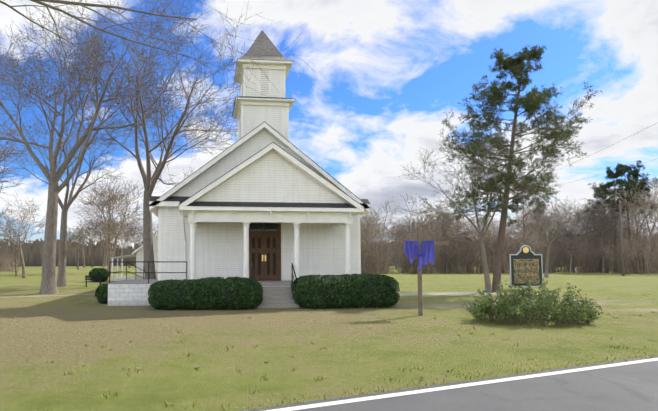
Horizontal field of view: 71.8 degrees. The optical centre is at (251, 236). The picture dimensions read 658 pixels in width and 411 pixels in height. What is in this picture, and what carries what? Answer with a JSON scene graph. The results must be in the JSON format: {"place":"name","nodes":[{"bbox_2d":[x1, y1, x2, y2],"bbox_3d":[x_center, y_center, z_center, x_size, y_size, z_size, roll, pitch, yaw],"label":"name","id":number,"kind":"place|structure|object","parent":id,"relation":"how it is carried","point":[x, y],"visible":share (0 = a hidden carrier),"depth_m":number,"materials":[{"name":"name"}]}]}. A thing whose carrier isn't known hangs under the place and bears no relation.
{"place":"outdoors","nodes":[
{"label":"outdoors","id":0,"kind":"place"},
{"bbox_2d":[0,294,94,297],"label":"path","id":1,"kind":"structure","parent":0,"point":[49,295],"depth_m":26.23,"materials":[{"name":"grey concrete"}]},
{"bbox_2d":[0,0,312,154],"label":"tree branches","id":2,"kind":"object","parent":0,"point":[84,5],"visible":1,"depth_m":14.65,"materials":[{"name":"brown plant"}]},
{"bbox_2d":[0,266,657,410],"bbox_3d":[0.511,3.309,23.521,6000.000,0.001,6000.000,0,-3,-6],"label":"ground","id":3,"kind":"structure","parent":0,"point":[60,332],"depth_m":10.99,"materials":[{"name":"green plant"}]},
{"bbox_2d":[0,245,19,270],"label":"brush","id":4,"kind":"object","parent":3,"relation":"on","point":[2,264],"visible":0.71,"depth_m":84.44,"materials":[{"name":"brown plant"}]},
{"bbox_2d":[0,254,26,271],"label":"brush","id":5,"kind":"object","parent":3,"relation":"on","point":[9,262],"visible":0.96,"depth_m":81.02,"materials":[{"name":"brown plant"}]},
{"bbox_2d":[0,116,27,164],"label":"branches","id":6,"kind":"object","parent":3,"relation":"on","point":[8,141],"visible":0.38,"depth_m":52.85,"materials":[{"name":"brown plant"}]},
{"bbox_2d":[0,120,29,195],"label":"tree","id":7,"kind":"object","parent":3,"relation":"on","point":[4,160],"visible":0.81,"depth_m":50.33,"materials":[{"name":"brown plant"}]},
{"bbox_2d":[0,219,33,275],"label":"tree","id":8,"kind":"object","parent":3,"relation":"on","point":[9,243],"visible":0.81,"depth_m":57.85,"materials":[{"name":"brown plant"}]},
{"bbox_2d":[0,191,45,277],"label":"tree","id":9,"kind":"object","parent":3,"relation":"on","point":[20,250],"visible":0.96,"depth_m":52.57,"materials":[{"name":"brown plant"}]},
{"bbox_2d":[6,77,141,286],"bbox_3d":[-14.545,-4.419,35.395,12.154,17.283,11.033,2,-4,-40],"label":"bare tree","id":10,"kind":"object","parent":3,"relation":"on","point":[61,280],"visible":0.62,"depth_m":35.11,"materials":[{"name":"brown plant"}]},
{"bbox_2d":[67,234,85,266],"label":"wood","id":11,"kind":"object","parent":3,"relation":"on","point":[76,247],"visible":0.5,"depth_m":135.47,"materials":[{"name":"brown plant"}]},
{"bbox_2d":[67,224,93,269],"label":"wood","id":12,"kind":"object","parent":3,"relation":"on","point":[79,232],"visible":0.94,"depth_m":96.34,"materials":[{"name":"brown plant"}]},
{"bbox_2d":[67,226,96,267],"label":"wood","id":13,"kind":"object","parent":3,"relation":"on","point":[83,235],"visible":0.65,"depth_m":128.51,"materials":[{"name":"brown plant"}]},
{"bbox_2d":[67,216,112,266],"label":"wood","id":14,"kind":"object","parent":3,"relation":"on","point":[93,249],"visible":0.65,"depth_m":138.35,"materials":[{"name":"brown plant"}]},
{"bbox_2d":[0,0,183,293],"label":"bare tree","id":15,"kind":"object","parent":3,"relation":"on","point":[48,280],"visible":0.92,"depth_m":28.39,"materials":[{"name":"brown plant"}]},
{"bbox_2d":[85,275,100,286],"bbox_3d":[-12.473,3.463,35.050,1.200,0.900,0.450,1,-3,-26],"label":"bench","id":16,"kind":"object","parent":3,"relation":"on","point":[92,276],"visible":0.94,"depth_m":35.17,"materials":[{"name":"black metal"}]},
{"bbox_2d":[76,219,120,266],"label":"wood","id":17,"kind":"object","parent":3,"relation":"on","point":[98,240],"visible":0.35,"depth_m":139.90,"materials":[{"name":"brown plant"}]},
{"bbox_2d":[89,268,108,281],"bbox_3d":[-14.618,3.620,42.654,1.952,1.382,1.774,0,-3,-6],"label":"shrub","id":18,"kind":"object","parent":3,"relation":"on","point":[103,273],"visible":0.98,"depth_m":42.10,"materials":[{"name":"green plant"}]},
{"bbox_2d":[94,283,107,303],"bbox_3d":[-7.091,2.723,21.594,1.027,0.969,1.114,0,-3,-6],"label":"shrub","id":19,"kind":"object","parent":3,"relation":"on","point":[101,292],"visible":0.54,"depth_m":21.20,"materials":[{"name":"green plant"}]},
{"bbox_2d":[64,173,142,270],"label":"tree","id":20,"kind":"object","parent":3,"relation":"on","point":[107,200],"visible":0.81,"depth_m":69.92,"materials":[{"name":"brown plant"}]},
{"bbox_2d":[75,178,143,259],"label":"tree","id":21,"kind":"object","parent":3,"relation":"on","point":[124,219],"visible":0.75,"depth_m":71.02,"materials":[{"name":"brown plant"}]},
{"bbox_2d":[86,215,132,273],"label":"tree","id":22,"kind":"object","parent":3,"relation":"on","point":[112,228],"visible":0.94,"depth_m":69.61,"materials":[{"name":"brown plant"}]},
{"bbox_2d":[91,217,131,266],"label":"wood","id":23,"kind":"object","parent":3,"relation":"on","point":[106,239],"visible":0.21,"depth_m":142.99,"materials":[{"name":"brown plant"}]},
{"bbox_2d":[101,220,142,267],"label":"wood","id":24,"kind":"object","parent":3,"relation":"on","point":[122,250],"visible":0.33,"depth_m":126.75,"materials":[{"name":"brown plant"}]},
{"bbox_2d":[105,221,141,267],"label":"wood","id":25,"kind":"object","parent":3,"relation":"on","point":[126,239],"visible":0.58,"depth_m":119.90,"materials":[{"name":"brown plant"}]},
{"bbox_2d":[111,233,157,280],"bbox_3d":[-9.289,1.611,50.827,10.950,6.250,12.700,0,-3,-6],"label":"annex","id":26,"kind":"object","parent":3,"relation":"on","point":[138,253],"visible":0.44,"depth_m":44.70,"materials":[{"name":"white wood"}]},
{"bbox_2d":[119,219,157,267],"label":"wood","id":27,"kind":"object","parent":3,"relation":"on","point":[139,230],"visible":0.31,"depth_m":126.36,"materials":[{"name":"brown plant"}]},
{"bbox_2d":[42,0,246,278],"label":"pecan tree","id":28,"kind":"object","parent":3,"relation":"on","point":[149,182],"visible":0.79,"depth_m":36.02,"materials":[{"name":"brown plant"}]},
{"bbox_2d":[148,276,262,309],"bbox_3d":[-1.996,2.422,19.472,5.001,1.380,2.391,0,-3,-6],"label":"hedge","id":29,"kind":"object","parent":3,"relation":"on","point":[219,293],"visible":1,"depth_m":18.54,"materials":[{"name":"green plant"}]},
{"bbox_2d":[107,30,369,307],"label":"church","id":30,"kind":"structure","parent":3,"relation":"on","point":[269,206],"depth_m":23.31,"materials":[{"name":"white wood"}]},
{"bbox_2d":[0,233,657,267],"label":"woods","id":31,"kind":"object","parent":3,"relation":"on","point":[33,254],"visible":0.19,"depth_m":156.92,"materials":[{"name":"brown plant"}]},
{"bbox_2d":[291,273,399,308],"bbox_3d":[4.185,2.399,20.148,4.828,1.504,2.448,0,-3,-6],"label":"hedge","id":32,"kind":"object","parent":3,"relation":"on","point":[346,291],"visible":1,"depth_m":19.21,"materials":[{"name":"green plant"}]},
{"bbox_2d":[360,222,377,247],"bbox_3d":[14.641,1.536,62.516,5.896,8.030,6.504,-3,-3,38],"label":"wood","id":33,"kind":"object","parent":3,"relation":"on","point":[362,233],"visible":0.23,"depth_m":62.31,"materials":[{"name":"grey plant"}]},
{"bbox_2d":[361,240,377,273],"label":"brush","id":34,"kind":"object","parent":3,"relation":"on","point":[366,255],"depth_m":67.53,"materials":[{"name":"brown plant"}]},
{"bbox_2d":[361,242,378,273],"bbox_3d":[16.224,2.904,62.065,5.138,5.024,3.834,-6,-4,38],"label":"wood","id":35,"kind":"object","parent":3,"relation":"on","point":[368,249],"visible":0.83,"depth_m":61.97,"materials":[{"name":"brown plant"}]},
{"bbox_2d":[361,246,386,274],"bbox_3d":[16.891,3.318,64.515,5.610,4.452,5.074,-2,-3,30],"label":"brush","id":36,"kind":"object","parent":3,"relation":"on","point":[369,265],"visible":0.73,"depth_m":63.53,"materials":[{"name":"brown plant"}]},
{"bbox_2d":[364,222,388,254],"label":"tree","id":37,"kind":"object","parent":3,"relation":"on","point":[376,238],"visible":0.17,"depth_m":107.83,"materials":[{"name":"grey plant"}]},
{"bbox_2d":[360,213,393,248],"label":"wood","id":38,"kind":"object","parent":3,"relation":"on","point":[378,236],"visible":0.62,"depth_m":69.47,"materials":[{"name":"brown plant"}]},
{"bbox_2d":[360,214,396,246],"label":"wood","id":39,"kind":"object","parent":3,"relation":"on","point":[369,224],"visible":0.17,"depth_m":76.82,"materials":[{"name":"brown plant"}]},
{"bbox_2d":[367,251,393,273],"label":"brush","id":40,"kind":"object","parent":3,"relation":"on","point":[385,267],"visible":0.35,"depth_m":67.68,"materials":[{"name":"brown plant"}]},
{"bbox_2d":[360,199,401,268],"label":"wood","id":41,"kind":"object","parent":3,"relation":"on","point":[375,214],"visible":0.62,"depth_m":85.56,"materials":[{"name":"brown plant"}]},
{"bbox_2d":[364,241,402,273],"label":"brush","id":42,"kind":"object","parent":3,"relation":"on","point":[381,257],"visible":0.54,"depth_m":68.68,"materials":[{"name":"brown plant"}]},
{"bbox_2d":[373,221,413,268],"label":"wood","id":43,"kind":"object","parent":3,"relation":"on","point":[393,233],"visible":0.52,"depth_m":103.42,"materials":[{"name":"brown plant"}]},
{"bbox_2d":[390,238,403,269],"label":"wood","id":44,"kind":"object","parent":3,"relation":"on","point":[399,249],"visible":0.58,"depth_m":100.46,"materials":[{"name":"brown plant"}]},
{"bbox_2d":[391,212,421,245],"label":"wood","id":45,"kind":"object","parent":3,"relation":"on","point":[405,225],"visible":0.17,"depth_m":123.56,"materials":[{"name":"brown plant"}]},
{"bbox_2d":[392,249,428,273],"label":"brush","id":46,"kind":"object","parent":3,"relation":"on","point":[408,264],"visible":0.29,"depth_m":71.68,"materials":[{"name":"brown plant"}]},
{"bbox_2d":[398,253,426,273],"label":"brush","id":47,"kind":"object","parent":3,"relation":"on","point":[409,265],"visible":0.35,"depth_m":69.53,"materials":[{"name":"brown plant"}]},
{"bbox_2d":[392,204,443,236],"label":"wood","id":48,"kind":"object","parent":3,"relation":"on","point":[416,221],"visible":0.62,"depth_m":92.52,"materials":[{"name":"brown plant"}]},
{"bbox_2d":[396,228,439,250],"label":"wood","id":49,"kind":"object","parent":3,"relation":"on","point":[415,237],"visible":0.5,"depth_m":77.33,"materials":[{"name":"brown plant"}]},
{"bbox_2d":[391,228,448,315],"bbox_3d":[6.341,1.454,16.774,2.120,3.600,0.275,0,-3,2],"label":"draped cross","id":50,"kind":"object","parent":3,"relation":"on","point":[418,248],"visible":1,"depth_m":16.77,"materials":[{"name":"purple wood"}]},
{"bbox_2d":[396,215,454,267],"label":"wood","id":51,"kind":"object","parent":3,"relation":"on","point":[423,226],"visible":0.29,"depth_m":91.10,"materials":[{"name":"brown plant"}]},
{"bbox_2d":[414,249,441,273],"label":"brush","id":52,"kind":"object","parent":3,"relation":"on","point":[428,271],"visible":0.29,"depth_m":68.34,"materials":[{"name":"brown plant"}]},
{"bbox_2d":[406,209,465,270],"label":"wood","id":53,"kind":"object","parent":3,"relation":"on","point":[431,227],"visible":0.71,"depth_m":77.27,"materials":[{"name":"brown plant"}]},
{"bbox_2d":[409,202,467,233],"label":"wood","id":54,"kind":"object","parent":3,"relation":"on","point":[435,219],"visible":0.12,"depth_m":107.76,"materials":[{"name":"brown plant"}]},
{"bbox_2d":[429,245,452,272],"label":"brush","id":55,"kind":"object","parent":3,"relation":"on","point":[436,269],"visible":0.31,"depth_m":73.12,"materials":[{"name":"brown plant"}]},
{"bbox_2d":[420,198,473,236],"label":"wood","id":56,"kind":"object","parent":3,"relation":"on","point":[445,213],"visible":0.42,"depth_m":109.91,"materials":[{"name":"brown plant"}]},
{"bbox_2d":[422,234,479,273],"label":"brush","id":57,"kind":"object","parent":3,"relation":"on","point":[454,260],"visible":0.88,"depth_m":70.41,"materials":[{"name":"brown plant"}]},
{"bbox_2d":[433,211,469,272],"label":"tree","id":58,"kind":"object","parent":3,"relation":"on","point":[450,231],"visible":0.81,"depth_m":71.50,"materials":[{"name":"brown plant"}]},
{"bbox_2d":[434,226,474,267],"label":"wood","id":59,"kind":"object","parent":3,"relation":"on","point":[441,236],"visible":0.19,"depth_m":82.97,"materials":[{"name":"brown plant"}]},
{"bbox_2d":[435,240,475,272],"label":"brush","id":60,"kind":"object","parent":3,"relation":"on","point":[460,256],"visible":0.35,"depth_m":71.83,"materials":[{"name":"brown plant"}]},
{"bbox_2d":[430,212,482,270],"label":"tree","id":61,"kind":"object","parent":3,"relation":"on","point":[448,228],"visible":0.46,"depth_m":74.23,"materials":[{"name":"brown plant"}]},
{"bbox_2d":[398,122,548,291],"bbox_3d":[14.861,-1.870,30.491,9.209,11.702,7.090,-2,-3,29],"label":"bare tree","id":62,"kind":"object","parent":3,"relation":"on","point":[485,266],"visible":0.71,"depth_m":29.53,"materials":[{"name":"brown plant"}]},
{"bbox_2d":[457,218,508,271],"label":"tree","id":63,"kind":"object","parent":3,"relation":"on","point":[477,234],"visible":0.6,"depth_m":71.76,"materials":[{"name":"brown plant"}]},
{"bbox_2d":[451,226,521,272],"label":"brush","id":64,"kind":"object","parent":3,"relation":"on","point":[478,256],"visible":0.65,"depth_m":70.89,"materials":[{"name":"brown plant"}]},
{"bbox_2d":[474,238,503,255],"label":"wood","id":65,"kind":"object","parent":3,"relation":"on","point":[488,246],"visible":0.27,"depth_m":72.58,"materials":[{"name":"brown plant"}]},
{"bbox_2d":[466,212,520,253],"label":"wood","id":66,"kind":"object","parent":3,"relation":"on","point":[495,222],"visible":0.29,"depth_m":83.97,"materials":[{"name":"brown plant"}]},
{"bbox_2d":[420,44,601,291],"bbox_3d":[17.162,-4.861,30.417,9.302,17.834,9.357,0,-3,-6],"label":"pine","id":67,"kind":"object","parent":3,"relation":"on","point":[529,103],"visible":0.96,"depth_m":29.58,"materials":[{"name":"green plant"}]},
{"bbox_2d":[487,244,534,272],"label":"brush","id":68,"kind":"object","parent":3,"relation":"on","point":[504,254],"visible":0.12,"depth_m":73.39,"materials":[{"name":"brown plant"}]},
{"bbox_2d":[509,245,542,316],"bbox_3d":[9.974,1.611,16.181,1.130,2.625,0.160,0,-3,4],"label":"historic marker","id":69,"kind":"object","parent":3,"relation":"on","point":[525,261],"visible":0.79,"depth_m":16.18,"materials":[{"name":"grey metal"}]},
{"bbox_2d":[505,226,546,250],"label":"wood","id":70,"kind":"object","parent":3,"relation":"on","point":[522,242],"visible":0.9,"depth_m":68.59,"materials":[{"name":"brown plant"}]},
{"bbox_2d":[507,182,550,237],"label":"bare tree","id":71,"kind":"object","parent":3,"relation":"on","point":[521,206],"visible":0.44,"depth_m":88.96,"materials":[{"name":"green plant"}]},
{"bbox_2d":[505,203,553,244],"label":"bare tree","id":72,"kind":"object","parent":3,"relation":"on","point":[518,223],"visible":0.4,"depth_m":94.30,"materials":[{"name":"brown plant"}]},
{"bbox_2d":[460,278,602,326],"bbox_3d":[9.488,2.098,15.200,4.550,1.564,3.215,0,-3,-6],"label":"bush","id":73,"kind":"object","parent":3,"relation":"on","point":[521,307],"visible":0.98,"depth_m":14.59,"materials":[{"name":"green plant"}]},
{"bbox_2d":[518,227,548,249],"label":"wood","id":74,"kind":"object","parent":3,"relation":"on","point":[533,236],"visible":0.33,"depth_m":86.97,"materials":[{"name":"brown plant"}]},
{"bbox_2d":[509,198,559,252],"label":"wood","id":75,"kind":"object","parent":3,"relation":"on","point":[527,216],"visible":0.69,"depth_m":74.03,"materials":[{"name":"brown plant"}]},
{"bbox_2d":[514,246,557,272],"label":"brush","id":76,"kind":"object","parent":3,"relation":"on","point":[550,261],"visible":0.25,"depth_m":71.33,"materials":[{"name":"brown plant"}]},
{"bbox_2d":[515,236,561,271],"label":"brush","id":77,"kind":"object","parent":3,"relation":"on","point":[544,249],"visible":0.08,"depth_m":77.48,"materials":[{"name":"brown plant"}]},
{"bbox_2d":[535,245,556,272],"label":"brush","id":78,"kind":"object","parent":3,"relation":"on","point":[543,259],"visible":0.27,"depth_m":71.00,"materials":[{"name":"brown plant"}]},
{"bbox_2d":[522,214,575,247],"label":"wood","id":79,"kind":"object","parent":3,"relation":"on","point":[551,231],"visible":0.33,"depth_m":92.09,"materials":[{"name":"brown plant"}]},
{"bbox_2d":[537,245,565,272],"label":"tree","id":80,"kind":"object","parent":3,"relation":"on","point":[552,252],"visible":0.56,"depth_m":75.00,"materials":[{"name":"brown plant"}]},
{"bbox_2d":[531,237,575,271],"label":"brush","id":81,"kind":"object","parent":3,"relation":"on","point":[558,260],"visible":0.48,"depth_m":75.20,"materials":[{"name":"brown plant"}]},
{"bbox_2d":[521,197,586,277],"bbox_3d":[36.532,0.177,53.927,6.916,10.059,6.708,0,-3,-6],"label":"bare tree","id":82,"kind":"object","parent":3,"relation":"on","point":[546,275],"visible":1,"depth_m":53.89,"materials":[{"name":"brown plant"}]},
{"bbox_2d":[540,248,573,271],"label":"brush","id":83,"kind":"object","parent":3,"relation":"on","point":[562,264],"visible":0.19,"depth_m":80.04,"materials":[{"name":"brown plant"}]},
{"bbox_2d":[546,200,592,269],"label":"bare tree","id":84,"kind":"object","parent":3,"relation":"on","point":[568,222],"visible":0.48,"depth_m":91.71,"materials":[{"name":"brown plant"}]},
{"bbox_2d":[549,222,590,272],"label":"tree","id":85,"kind":"object","parent":3,"relation":"on","point":[567,234],"visible":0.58,"depth_m":76.08,"materials":[{"name":"brown plant"}]},
{"bbox_2d":[552,232,592,272],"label":"tree","id":86,"kind":"object","parent":3,"relation":"on","point":[575,241],"visible":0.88,"depth_m":73.60,"materials":[{"name":"brown plant"}]},
{"bbox_2d":[549,200,612,268],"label":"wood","id":87,"kind":"object","parent":3,"relation":"on","point":[569,220],"visible":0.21,"depth_m":92.46,"materials":[{"name":"brown plant"}]},
{"bbox_2d":[561,245,609,272],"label":"brush","id":88,"kind":"object","parent":3,"relation":"on","point":[589,260],"visible":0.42,"depth_m":75.87,"materials":[{"name":"brown plant"}]},
{"bbox_2d":[565,242,606,272],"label":"brush","id":89,"kind":"object","parent":3,"relation":"on","point":[582,262],"visible":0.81,"depth_m":74.71,"materials":[{"name":"brown plant"}]},
{"bbox_2d":[580,245,612,271],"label":"brush","id":90,"kind":"object","parent":3,"relation":"on","point":[594,257],"visible":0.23,"depth_m":77.45,"materials":[{"name":"brown plant"}]},
{"bbox_2d":[573,202,630,272],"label":"bare tree","id":91,"kind":"object","parent":3,"relation":"on","point":[603,223],"visible":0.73,"depth_m":73.06,"materials":[{"name":"brown plant"}]},
{"bbox_2d":[594,258,610,272],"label":"brush","id":92,"kind":"object","parent":3,"relation":"on","point":[607,270],"visible":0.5,"depth_m":74.42,"materials":[{"name":"brown plant"}]},
{"bbox_2d":[578,224,627,253],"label":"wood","id":93,"kind":"object","parent":3,"relation":"on","point":[612,234],"visible":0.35,"depth_m":90.48,"materials":[{"name":"brown plant"}]},
{"bbox_2d":[555,195,651,272],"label":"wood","id":94,"kind":"object","parent":3,"relation":"on","point":[602,232],"visible":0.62,"depth_m":74.21,"materials":[{"name":"brown plant"}]},
{"bbox_2d":[575,166,642,272],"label":"pine","id":95,"kind":"object","parent":3,"relation":"on","point":[621,172],"visible":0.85,"depth_m":75.88,"materials":[{"name":"green plant"}]},
{"bbox_2d":[577,204,641,249],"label":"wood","id":96,"kind":"object","parent":3,"relation":"on","point":[605,220],"visible":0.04,"depth_m":94.30,"materials":[{"name":"brown plant"}]},
{"bbox_2d":[615,200,624,275],"bbox_3d":[49.108,0.302,59.196,1.400,10.740,0.320,0,-3,-6],"label":"utility pole","id":97,"kind":"object","parent":3,"relation":"on","point":[621,246],"visible":0.88,"depth_m":59.11,"materials":[{"name":"brown wood"}]},
{"bbox_2d":[588,160,657,249],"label":"pine","id":98,"kind":"object","parent":3,"relation":"on","point":[635,174],"visible":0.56,"depth_m":79.82,"materials":[{"name":"green plant"}]},
{"bbox_2d":[595,190,656,236],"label":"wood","id":99,"kind":"object","parent":3,"relation":"on","point":[639,218],"visible":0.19,"depth_m":96.77,"materials":[{"name":"brown plant"}]},
{"bbox_2d":[606,247,648,273],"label":"brush","id":100,"kind":"object","parent":3,"relation":"on","point":[633,263],"visible":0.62,"depth_m":68.42,"materials":[{"name":"brown plant"}]},
{"bbox_2d":[600,220,655,254],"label":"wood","id":101,"kind":"object","parent":3,"relation":"on","point":[630,229],"visible":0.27,"depth_m":93.41,"materials":[{"name":"brown plant"}]},
{"bbox_2d":[599,176,657,272],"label":"bare tree","id":102,"kind":"object","parent":3,"relation":"on","point":[643,206],"visible":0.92,"depth_m":70.21,"materials":[{"name":"brown plant"}]},
{"bbox_2d":[601,237,657,273],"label":"brush","id":103,"kind":"object","parent":3,"relation":"on","point":[647,259],"visible":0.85,"depth_m":68.14,"materials":[{"name":"brown plant"}]},
{"bbox_2d":[601,187,657,249],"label":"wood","id":104,"kind":"object","parent":3,"relation":"on","point":[636,220],"visible":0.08,"depth_m":94.34,"materials":[{"name":"brown plant"}]},
{"bbox_2d":[605,236,654,272],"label":"brush","id":105,"kind":"object","parent":3,"relation":"on","point":[631,254],"visible":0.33,"depth_m":72.51,"materials":[{"name":"brown plant"}]},
{"bbox_2d":[605,233,657,272],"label":"brush","id":106,"kind":"object","parent":3,"relation":"on","point":[635,250],"visible":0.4,"depth_m":74.30,"materials":[{"name":"brown plant"}]},
{"bbox_2d":[623,224,656,248],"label":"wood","id":107,"kind":"object","parent":3,"relation":"on","point":[632,238],"visible":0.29,"depth_m":95.35,"materials":[{"name":"brown plant"}]},
{"bbox_2d":[637,194,657,232],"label":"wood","id":108,"kind":"object","parent":3,"relation":"on","point":[648,217],"visible":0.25,"depth_m":93.79,"materials":[{"name":"grey plant"}]},
{"bbox_2d":[0,0,657,248],"label":"sky","id":109,"kind":"structure","parent":0,"point":[379,87],"materials":[{"name":"blue"}]},
{"bbox_2d":[239,356,657,410],"bbox_3d":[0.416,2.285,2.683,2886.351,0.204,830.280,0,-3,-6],"label":"road","id":110,"kind":"structure","parent":0,"point":[629,385],"depth_m":6.80,"materials":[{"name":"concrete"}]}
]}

